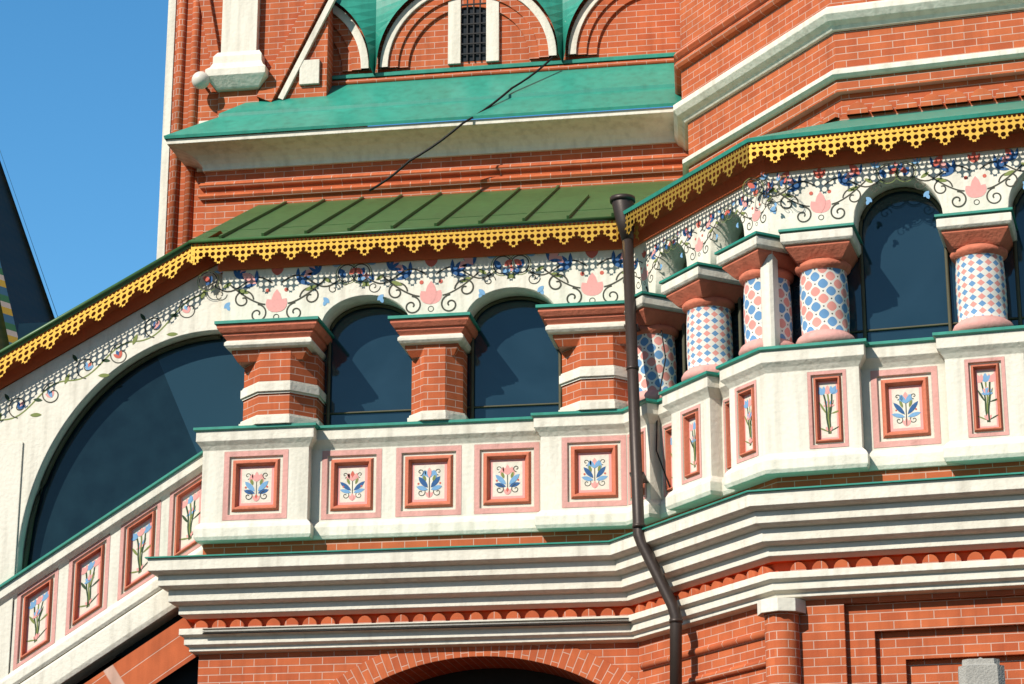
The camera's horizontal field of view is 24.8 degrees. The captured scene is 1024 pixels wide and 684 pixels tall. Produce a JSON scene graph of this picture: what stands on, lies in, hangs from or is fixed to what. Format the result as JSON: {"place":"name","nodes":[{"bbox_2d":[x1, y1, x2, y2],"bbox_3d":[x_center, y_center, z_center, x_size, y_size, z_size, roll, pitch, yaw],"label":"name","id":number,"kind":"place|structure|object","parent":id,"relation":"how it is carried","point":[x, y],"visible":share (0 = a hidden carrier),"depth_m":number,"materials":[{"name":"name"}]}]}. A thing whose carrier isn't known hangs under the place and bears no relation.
{"place":"outdoors","nodes":[
{"label":"outdoors","id":0,"kind":"place"},
{"bbox_2d":[0,151,57,349],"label":"spire roof","id":1,"kind":"structure","parent":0,"point":[23,297],"depth_m":34.25,"materials":[{"name":"metal"}]},
{"bbox_2d":[0,265,222,672],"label":"arched wall","id":2,"kind":"structure","parent":0,"point":[41,436],"depth_m":28.39,"materials":[{"name":"white paint"}]},
{"bbox_2d":[0,231,221,389],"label":"roof eave","id":3,"kind":"object","parent":2,"relation":"on","point":[89,328],"visible":0.53,"depth_m":28.50,"materials":[{"name":"brown wood"}]},
{"bbox_2d":[0,245,194,376],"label":"decorative roof trim","id":4,"kind":"structure","parent":3,"relation":"attached to","point":[103,310],"depth_m":28.27,"materials":[{"name":"yellow metal"}]},
{"bbox_2d":[18,322,244,656],"bbox_3d":[-4.663,1.697,28.126,3.000,4.200,0.080,-3,-17,9],"label":"arched window","id":5,"kind":"structure","parent":2,"relation":"in","point":[130,433],"depth_m":28.31,"materials":[{"name":"blue glass"}]},
{"bbox_2d":[84,618,198,683],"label":"stair rampant arch","id":6,"kind":"structure","parent":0,"point":[165,656],"depth_m":27.23,"materials":[{"name":"brick"}]},
{"bbox_2d":[0,450,202,683],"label":"stair parapet","id":7,"kind":"structure","parent":6,"relation":"on","point":[112,630],"depth_m":27.48,"materials":[{"name":"white paint"}]},
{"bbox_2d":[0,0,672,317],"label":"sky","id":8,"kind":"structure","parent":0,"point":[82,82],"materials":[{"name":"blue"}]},
{"bbox_2d":[198,643,638,683],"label":"wall","id":9,"kind":"structure","parent":0,"point":[323,667],"depth_m":26.84,"materials":[{"name":"brick"}]},
{"bbox_2d":[329,644,639,683],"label":"brick arch","id":10,"kind":"structure","parent":9,"relation":"attached to","point":[406,666],"depth_m":26.56,"materials":[{"name":"brick"}]},
{"bbox_2d":[164,63,688,232],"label":"cornice","id":11,"kind":"structure","parent":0,"point":[245,173],"depth_m":31.20,"materials":[{"name":"metal"}]},
{"bbox_2d":[156,0,367,259],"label":"tower","id":12,"kind":"structure","parent":11,"relation":"on","point":[238,52],"depth_m":32.48,"materials":[{"name":"brick"}]},
{"bbox_2d":[192,71,209,88],"bbox_3d":[-4.274,-3.606,32.400,0.250,0.250,0.413,-10,-19,29],"label":"lamp globe","id":13,"kind":"object","parent":12,"relation":"attached to","point":[200,79],"visible":1,"depth_m":32.24,"materials":[{"name":"glass"}]},
{"bbox_2d":[332,0,680,85],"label":"brick wall","id":14,"kind":"structure","parent":11,"relation":"on","point":[378,41],"depth_m":32.40,"materials":[{"name":"brick"}]},
{"bbox_2d":[638,589,1023,683],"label":"bay wall","id":15,"kind":"structure","parent":0,"point":[938,638],"depth_m":23.57,"materials":[{"name":"brick"}]},
{"bbox_2d":[145,461,1023,656],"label":"cornice","id":16,"kind":"structure","parent":15,"relation":"on","point":[780,526],"depth_m":26.10,"materials":[{"name":"white paint"}]},
{"bbox_2d":[0,442,124,683],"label":"wall","id":17,"kind":"structure","parent":16,"relation":"attached to","point":[11,455],"depth_m":27.95,"materials":[{"name":"white paint"}]},
{"bbox_2d":[202,618,631,633],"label":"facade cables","id":18,"kind":"object","parent":16,"relation":"on","point":[418,626],"visible":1,"depth_m":26.48,"materials":[{"name":"metal"}]},
{"bbox_2d":[214,300,627,425],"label":"piers","id":19,"kind":"structure","parent":16,"relation":"on","point":[280,361],"depth_m":27.51,"materials":[{"name":"brick"}]},
{"bbox_2d":[0,148,1023,641],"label":"painted floral ornaments","id":20,"kind":"object","parent":16,"relation":"attached to","point":[594,286],"visible":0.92,"depth_m":27.43,"materials":[{"name":"paint"}]},
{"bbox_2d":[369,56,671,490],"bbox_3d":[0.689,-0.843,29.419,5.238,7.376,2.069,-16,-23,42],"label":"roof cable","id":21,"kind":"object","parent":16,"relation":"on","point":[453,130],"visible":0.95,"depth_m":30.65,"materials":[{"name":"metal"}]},
{"bbox_2d":[193,325,1023,545],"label":"parapet","id":22,"kind":"structure","parent":16,"relation":"on","point":[778,373],"depth_m":25.78,"materials":[{"name":"white paint"}]},
{"bbox_2d":[13,357,1008,669],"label":"parapet panels","id":23,"kind":"object","parent":22,"relation":"attached to","point":[579,453],"visible":0.94,"depth_m":27.10,"materials":[{"name":"pink paint"}]},
{"bbox_2d":[194,549,1023,627],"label":"cornice dentils","id":24,"kind":"object","parent":16,"relation":"on","point":[905,560],"visible":0.96,"depth_m":26.20,"materials":[{"name":"brick"}]},
{"bbox_2d":[221,147,1023,329],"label":"arcade wall","id":25,"kind":"structure","parent":16,"relation":"on","point":[343,298],"depth_m":27.37,"materials":[{"name":"white paint"}]},
{"bbox_2d":[193,113,1023,273],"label":"decorative roof trim","id":26,"kind":"structure","parent":25,"relation":"on","point":[725,185],"depth_m":26.84,"materials":[{"name":"yellow metal"}]},
{"bbox_2d":[189,180,674,243],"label":"roof","id":27,"kind":"structure","parent":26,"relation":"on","point":[437,211],"depth_m":29.12,"materials":[{"name":"green metal"}]},
{"bbox_2d":[190,112,1023,264],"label":"eave lace","id":28,"kind":"object","parent":26,"relation":"on","point":[876,137],"visible":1,"depth_m":27.14,"materials":[{"name":"gold metal"}]},
{"bbox_2d":[623,101,1023,213],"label":"roof edge","id":29,"kind":"object","parent":26,"relation":"on","point":[927,116],"visible":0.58,"depth_m":25.18,"materials":[{"name":"teal metal"}]},
{"bbox_2d":[610,193,682,683],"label":"downpipe","id":30,"kind":"object","parent":16,"relation":"attached to","point":[621,202],"visible":0.99,"depth_m":25.99,"materials":[{"name":"metal"}]},
{"bbox_2d":[323,187,1023,424],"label":"glazing frames","id":31,"kind":"structure","parent":16,"relation":"on","point":[950,323],"depth_m":26.00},
{"bbox_2d":[323,191,1023,424],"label":"window panes","id":32,"kind":"structure","parent":31,"relation":"in","point":[515,356],"depth_m":27.69,"materials":[{"name":"blue glass"}]},
{"bbox_2d":[624,207,1017,405],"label":"patterned columns","id":33,"kind":"structure","parent":16,"relation":"on","point":[757,270],"depth_m":24.77,"materials":[{"name":"white paint"}]},
{"bbox_2d":[673,0,1023,175],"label":"tower","id":34,"kind":"structure","parent":0,"point":[744,69],"depth_m":27.02,"materials":[{"name":"brick"}]},
{"bbox_2d":[958,657,1004,683],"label":"stone post","id":35,"kind":"object","parent":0,"point":[980,670],"visible":1,"depth_m":16.50,"materials":[{"name":"grey stone"}]}
]}

